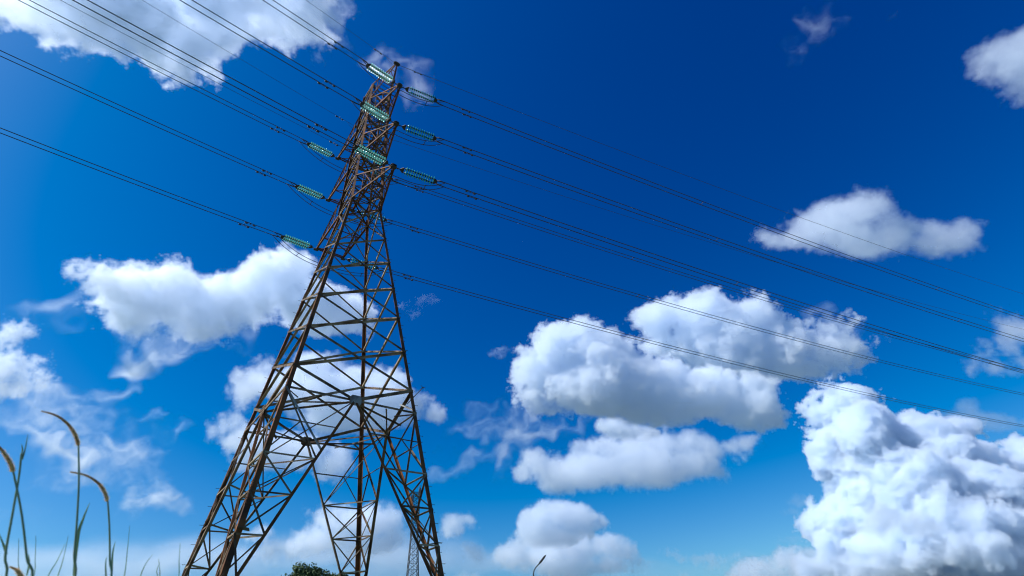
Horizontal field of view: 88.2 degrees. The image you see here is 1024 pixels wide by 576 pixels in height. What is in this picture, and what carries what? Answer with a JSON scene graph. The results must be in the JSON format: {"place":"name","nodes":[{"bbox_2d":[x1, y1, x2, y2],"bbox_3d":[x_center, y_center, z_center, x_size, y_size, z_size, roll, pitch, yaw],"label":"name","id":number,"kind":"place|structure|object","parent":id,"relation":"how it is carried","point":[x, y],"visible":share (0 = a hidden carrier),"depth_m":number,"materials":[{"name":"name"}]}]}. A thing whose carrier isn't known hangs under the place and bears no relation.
{"place":"outdoors","nodes":[
{"label":"outdoors","id":0,"kind":"place"},
{"bbox_2d":[48,545,64,575],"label":"grass stalk","id":1,"kind":"object","parent":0,"point":[55,563],"depth_m":0.97,"materials":[{"name":"green plant"}]},
{"bbox_2d":[57,539,67,575],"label":"grass stalk","id":2,"kind":"object","parent":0,"point":[62,560],"depth_m":0.97,"materials":[{"name":"green plant"}]},
{"bbox_2d":[70,471,114,575],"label":"grass stalk","id":3,"kind":"object","parent":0,"point":[103,490],"depth_m":0.95,"materials":[{"name":"brown"}]},
{"bbox_2d":[0,0,1023,575],"label":"sky","id":4,"kind":"structure","parent":0,"point":[153,324],"materials":[{"name":"blue"}]},
{"label":"ground","id":5,"kind":"structure","parent":0,"visible":0},
{"bbox_2d":[0,435,27,575],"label":"grass stalk","id":6,"kind":"object","parent":5,"relation":"on","point":[22,454],"depth_m":0.84,"materials":[{"name":"green plant"}]},
{"bbox_2d":[0,446,33,575],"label":"grass stalk","id":7,"kind":"object","parent":5,"relation":"on","point":[12,468],"depth_m":0.83,"materials":[{"name":"brown"}]},
{"bbox_2d":[9,566,24,575],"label":"grass stalk","id":8,"kind":"object","parent":5,"relation":"on","point":[18,572],"depth_m":0.85,"materials":[{"name":"brown plant"}]},
{"bbox_2d":[17,540,18,575],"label":"grass stalk","id":9,"kind":"object","parent":5,"relation":"on","point":[18,555],"depth_m":0.94,"materials":[{"name":"green plant"}]},
{"bbox_2d":[34,540,35,574],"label":"grass stalk","id":10,"kind":"object","parent":5,"relation":"on","point":[35,557],"depth_m":0.95,"materials":[{"name":"green plant"}]},
{"bbox_2d":[41,411,89,575],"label":"grass stalk","id":11,"kind":"object","parent":5,"relation":"on","point":[77,528],"depth_m":0.92,"materials":[{"name":"brown"}]},
{"bbox_2d":[124,525,129,575],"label":"grass stalk","id":12,"kind":"object","parent":5,"relation":"on","point":[127,552],"depth_m":1.03,"materials":[{"name":"green plant"}]},
{"bbox_2d":[281,561,329,575],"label":"broadleaf tree","id":13,"kind":"object","parent":5,"relation":"on","point":[300,569],"visible":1,"depth_m":45.85,"materials":[{"name":"green plant"}]},
{"bbox_2d":[182,61,444,575],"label":"transmission tower","id":14,"kind":"structure","parent":5,"relation":"on","point":[225,556],"depth_m":30.00,"materials":[{"name":"brown metal"}]},
{"bbox_2d":[61,0,351,151],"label":"fibre cable","id":15,"kind":"object","parent":14,"relation":"attached to","point":[207,77],"visible":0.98,"depth_m":34.11,"materials":[{"name":"grey metal"}]},
{"bbox_2d":[142,0,353,125],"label":"shield wire","id":16,"kind":"object","parent":14,"relation":"attached to","point":[251,65],"visible":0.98,"depth_m":41.65,"materials":[{"name":"grey metal"}]},
{"bbox_2d":[271,232,312,248],"bbox_3d":[-16.346,-3.527,39.776,0.692,0.583,3.495,-29,-42,31],"label":"insulator string","id":17,"kind":"object","parent":14,"relation":"attached to","point":[296,241],"visible":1,"depth_m":39.72,"materials":[{"name":"teal glass"}]},
{"bbox_2d":[0,133,270,234],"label":"conductor wire","id":18,"kind":"object","parent":17,"relation":"attached to","point":[133,183],"visible":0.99,"depth_m":32.37,"materials":[{"name":"grey metal"}]},
{"bbox_2d":[0,128,280,234],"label":"conductor wire","id":19,"kind":"object","parent":17,"relation":"attached to","point":[246,222],"visible":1,"depth_m":32.25,"materials":[{"name":"grey metal"}]},
{"bbox_2d":[272,235,382,275],"bbox_3d":[-13.961,-2.021,40.573,8.890,1.606,0.042,20,-42,-31],"label":"jumper wire","id":20,"kind":"object","parent":17,"relation":"hanging from","point":[311,263],"visible":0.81,"depth_m":39.27,"materials":[{"name":"grey metal"}]},
{"bbox_2d":[275,232,384,274],"bbox_3d":[-13.849,-2.118,40.446,8.717,1.606,0.479,20,-42,-31],"label":"jumper wire","id":21,"kind":"object","parent":17,"relation":"hanging from","point":[317,262],"visible":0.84,"depth_m":39.15,"materials":[{"name":"grey metal"}]},
{"bbox_2d":[286,181,325,198],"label":"insulator string","id":22,"kind":"object","parent":14,"relation":"attached to","point":[306,189],"visible":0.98,"depth_m":42.08,"materials":[{"name":"teal glass"}]},
{"bbox_2d":[0,56,285,183],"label":"conductor wire","id":23,"kind":"object","parent":22,"relation":"attached to","point":[140,119],"visible":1,"depth_m":33.85,"materials":[{"name":"grey metal"}]},
{"bbox_2d":[0,50,294,183],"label":"conductor wire","id":24,"kind":"object","parent":22,"relation":"attached to","point":[263,170],"visible":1,"depth_m":33.60,"materials":[{"name":"grey metal"}]},
{"bbox_2d":[290,182,392,226],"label":"jumper wire","id":25,"kind":"object","parent":22,"relation":"hanging from","point":[331,211],"visible":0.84,"depth_m":41.36,"materials":[{"name":"grey metal"}]},
{"bbox_2d":[298,138,335,157],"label":"insulator string","id":26,"kind":"object","parent":14,"relation":"attached to","point":[313,146],"visible":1,"depth_m":44.52,"materials":[{"name":"teal glass"}]},
{"bbox_2d":[18,0,297,140],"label":"conductor wire","id":27,"kind":"object","parent":26,"relation":"attached to","point":[277,131],"visible":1,"depth_m":35.13,"materials":[{"name":"grey metal"}]},
{"bbox_2d":[29,0,305,140],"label":"conductor wire","id":28,"kind":"object","parent":26,"relation":"attached to","point":[162,68],"visible":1,"depth_m":35.93,"materials":[{"name":"grey metal"}]},
{"bbox_2d":[300,142,397,184],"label":"jumper wire","id":29,"kind":"object","parent":26,"relation":"hanging from","point":[333,168],"visible":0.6,"depth_m":43.88,"materials":[{"name":"grey metal"}]},
{"bbox_2d":[306,0,391,60],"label":"shield wire","id":30,"kind":"object","parent":14,"relation":"attached to","point":[351,32],"visible":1,"depth_m":40.89,"materials":[{"name":"grey metal"}]},
{"bbox_2d":[345,258,383,271],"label":"insulator string","id":31,"kind":"object","parent":14,"relation":"attached to","point":[370,267],"visible":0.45,"depth_m":42.48,"materials":[{"name":"green glass"}]},
{"bbox_2d":[380,267,1020,424],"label":"conductor wire","id":32,"kind":"object","parent":31,"relation":"attached to","point":[669,345],"visible":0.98,"depth_m":50.88,"materials":[{"name":"grey metal"}]},
{"bbox_2d":[379,270,1022,426],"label":"conductor wire","id":33,"kind":"object","parent":31,"relation":"attached to","point":[672,348],"visible":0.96,"depth_m":51.60,"materials":[{"name":"grey metal"}]},
{"bbox_2d":[343,140,390,165],"bbox_3d":[-9.031,-8.458,33.377,0.692,0.652,3.496,-29,-42,31],"label":"insulator string","id":34,"kind":"object","parent":14,"relation":"attached to","point":[375,157],"visible":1,"depth_m":33.41,"materials":[{"name":"teal glass"}]},
{"bbox_2d":[72,0,350,147],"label":"conductor wire","id":35,"kind":"object","parent":34,"relation":"attached to","point":[316,130],"visible":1,"depth_m":26.46,"materials":[{"name":"grey metal"}]},
{"bbox_2d":[87,0,354,143],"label":"conductor wire","id":36,"kind":"object","parent":34,"relation":"attached to","point":[324,128],"visible":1,"depth_m":26.54,"materials":[{"name":"grey metal"}]},
{"bbox_2d":[344,144,442,189],"bbox_3d":[-7.405,-7.311,33.725,6.995,1.482,0.042,20,-42,-30],"label":"jumper wire","id":37,"kind":"object","parent":34,"relation":"hanging from","point":[389,178],"visible":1,"depth_m":33.13,"materials":[{"name":"grey metal"}]},
{"bbox_2d":[348,140,444,189],"bbox_3d":[-7.292,-7.407,33.599,6.822,1.482,0.479,20,-42,-30],"label":"jumper wire","id":38,"kind":"object","parent":34,"relation":"hanging from","point":[391,174],"visible":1,"depth_m":32.78,"materials":[{"name":"grey metal"}]},
{"bbox_2d":[350,96,393,122],"bbox_3d":[-9.502,-12.155,36.291,0.692,0.700,3.497,-29,-42,31],"label":"insulator string","id":39,"kind":"object","parent":14,"relation":"attached to","point":[374,111],"visible":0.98,"depth_m":36.32,"materials":[{"name":"teal glass"}]},
{"bbox_2d":[180,0,355,103],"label":"conductor wire","id":40,"kind":"object","parent":39,"relation":"attached to","point":[319,83],"visible":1,"depth_m":31.07,"materials":[{"name":"grey metal"}]},
{"bbox_2d":[192,0,360,100],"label":"conductor wire","id":41,"kind":"object","parent":39,"relation":"attached to","point":[326,81],"visible":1,"depth_m":30.99,"materials":[{"name":"grey metal"}]},
{"bbox_2d":[351,101,440,145],"bbox_3d":[-7.878,-11.034,36.657,6.995,1.524,0.042,20,-42,-30],"label":"jumper wire","id":42,"kind":"object","parent":39,"relation":"hanging from","point":[390,132],"visible":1,"depth_m":35.98,"materials":[{"name":"grey metal"}]},
{"bbox_2d":[354,97,441,144],"bbox_3d":[-7.764,-11.130,36.531,6.822,1.524,0.479,20,-42,-30],"label":"jumper wire","id":43,"kind":"object","parent":39,"relation":"hanging from","point":[393,128],"visible":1,"depth_m":35.66,"materials":[{"name":"grey metal"}]},
{"bbox_2d":[355,210,394,224],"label":"insulator string","id":44,"kind":"object","parent":14,"relation":"attached to","point":[384,219],"visible":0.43,"depth_m":45.00,"materials":[{"name":"green glass"}]},
{"bbox_2d":[287,184,390,226],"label":"jumper wire","id":45,"kind":"object","parent":44,"relation":"hanging from","point":[329,214],"visible":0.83,"depth_m":41.75,"materials":[{"name":"grey metal"}]},
{"bbox_2d":[390,223,1020,394],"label":"conductor wire","id":46,"kind":"object","parent":44,"relation":"attached to","point":[672,306],"visible":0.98,"depth_m":53.74,"materials":[{"name":"grey metal"}]},
{"bbox_2d":[388,219,1023,393],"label":"conductor wire","id":47,"kind":"object","parent":44,"relation":"attached to","point":[671,303],"visible":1,"depth_m":53.38,"materials":[{"name":"grey metal"}]},
{"bbox_2d":[357,57,396,84],"bbox_3d":[-9.841,-15.921,39.046,0.692,0.714,3.497,-29,-42,31],"label":"insulator string","id":48,"kind":"object","parent":14,"relation":"attached to","point":[383,77],"visible":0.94,"depth_m":39.12,"materials":[{"name":"teal glass"}]},
{"bbox_2d":[263,0,361,64],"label":"conductor wire","id":49,"kind":"object","parent":48,"relation":"attached to","point":[328,43],"visible":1,"depth_m":35.38,"materials":[{"name":"grey metal"}]},
{"bbox_2d":[273,0,366,61],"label":"conductor wire","id":50,"kind":"object","parent":48,"relation":"attached to","point":[320,31],"visible":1,"depth_m":35.54,"materials":[{"name":"grey metal"}]},
{"bbox_2d":[396,167,446,187],"bbox_3d":[-6.067,-7.444,35.288,3.494,0.536,0.692,11,-38,-21],"label":"insulator string","id":51,"kind":"object","parent":14,"relation":"attached to","point":[434,181],"visible":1,"depth_m":35.17,"materials":[{"name":"teal glass"}]},
{"bbox_2d":[438,185,1021,372],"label":"conductor wire","id":52,"kind":"object","parent":51,"relation":"attached to","point":[475,198],"visible":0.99,"depth_m":42.20,"materials":[{"name":"grey metal"}]},
{"bbox_2d":[439,180,1021,369],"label":"conductor wire","id":53,"kind":"object","parent":51,"relation":"attached to","point":[474,193],"visible":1,"depth_m":41.63,"materials":[{"name":"grey metal"}]},
{"bbox_2d":[399,125,445,143],"bbox_3d":[-6.540,-11.175,38.225,3.493,0.525,0.692,11,-38,-21],"label":"insulator string","id":54,"kind":"object","parent":14,"relation":"attached to","point":[434,138],"visible":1,"depth_m":38.12,"materials":[{"name":"teal glass"}]},
{"bbox_2d":[438,137,1023,338],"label":"conductor wire","id":55,"kind":"object","parent":54,"relation":"attached to","point":[705,233],"visible":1,"depth_m":45.09,"materials":[{"name":"grey metal"}]},
{"bbox_2d":[438,142,1023,341],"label":"conductor wire","id":56,"kind":"object","parent":54,"relation":"attached to","point":[708,238],"visible":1,"depth_m":45.65,"materials":[{"name":"grey metal"}]},
{"bbox_2d":[402,87,443,105],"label":"insulator string","id":57,"kind":"object","parent":14,"relation":"attached to","point":[423,93],"visible":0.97,"depth_m":40.84,"materials":[{"name":"teal glass"}]},
{"bbox_2d":[358,62,442,106],"bbox_3d":[-8.216,-14.786,39.402,6.995,1.517,0.042,20,-42,-30],"label":"jumper wire","id":58,"kind":"object","parent":57,"relation":"hanging from","point":[395,92],"visible":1,"depth_m":38.81,"materials":[{"name":"grey metal"}]},
{"bbox_2d":[361,58,444,105],"bbox_3d":[-8.102,-14.883,39.276,6.822,1.516,0.479,20,-42,-30],"label":"jumper wire","id":59,"kind":"object","parent":57,"relation":"hanging from","point":[399,89],"visible":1,"depth_m":38.54,"materials":[{"name":"grey metal"}]},
{"bbox_2d":[439,99,1021,315],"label":"conductor wire","id":60,"kind":"object","parent":57,"relation":"attached to","point":[700,200],"visible":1,"depth_m":48.10,"materials":[{"name":"grey metal"}]},
{"bbox_2d":[439,104,1022,318],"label":"conductor wire","id":61,"kind":"object","parent":57,"relation":"attached to","point":[702,205],"visible":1,"depth_m":48.53,"materials":[{"name":"grey metal"}]},
{"bbox_2d":[368,131,1020,328],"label":"shield wire","id":62,"kind":"object","parent":14,"relation":"attached to","point":[665,228],"visible":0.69,"depth_m":58.43,"materials":[{"name":"grey metal"}]},
{"bbox_2d":[402,66,1015,291],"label":"shield wire","id":63,"kind":"object","parent":14,"relation":"attached to","point":[678,172],"visible":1,"depth_m":51.88,"materials":[{"name":"grey metal"}]},
{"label":"insulator string","id":64,"kind":"object","parent":14,"relation":"attached to","visible":0},
{"bbox_2d":[302,139,398,181],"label":"jumper wire","id":65,"kind":"object","parent":64,"relation":"hanging from","point":[335,165],"visible":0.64,"depth_m":43.64,"materials":[{"name":"grey metal"}]},
{"bbox_2d":[394,178,1023,369],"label":"conductor wire","id":66,"kind":"object","parent":64,"relation":"attached to","point":[665,267],"visible":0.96,"depth_m":55.76,"materials":[{"name":"grey metal"}]},
{"bbox_2d":[395,182,1023,371],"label":"conductor wire","id":67,"kind":"object","parent":64,"relation":"attached to","point":[673,272],"visible":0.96,"depth_m":56.47,"materials":[{"name":"grey metal"}]},
{"bbox_2d":[329,571,347,575],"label":"broadleaf tree","id":68,"kind":"object","parent":5,"relation":"on","point":[334,574],"visible":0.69,"depth_m":46.54,"materials":[{"name":"green plant"}]},
{"bbox_2d":[406,485,420,575],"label":"telecom mast","id":69,"kind":"object","parent":5,"relation":"on","point":[411,538],"visible":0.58,"depth_m":158.28,"materials":[{"name":"metal"}]},
{"bbox_2d":[533,555,545,575],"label":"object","id":70,"kind":"object","parent":5,"relation":"on","point":[541,560],"visible":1,"depth_m":44.20,"materials":[{"name":"plant"}]}
]}

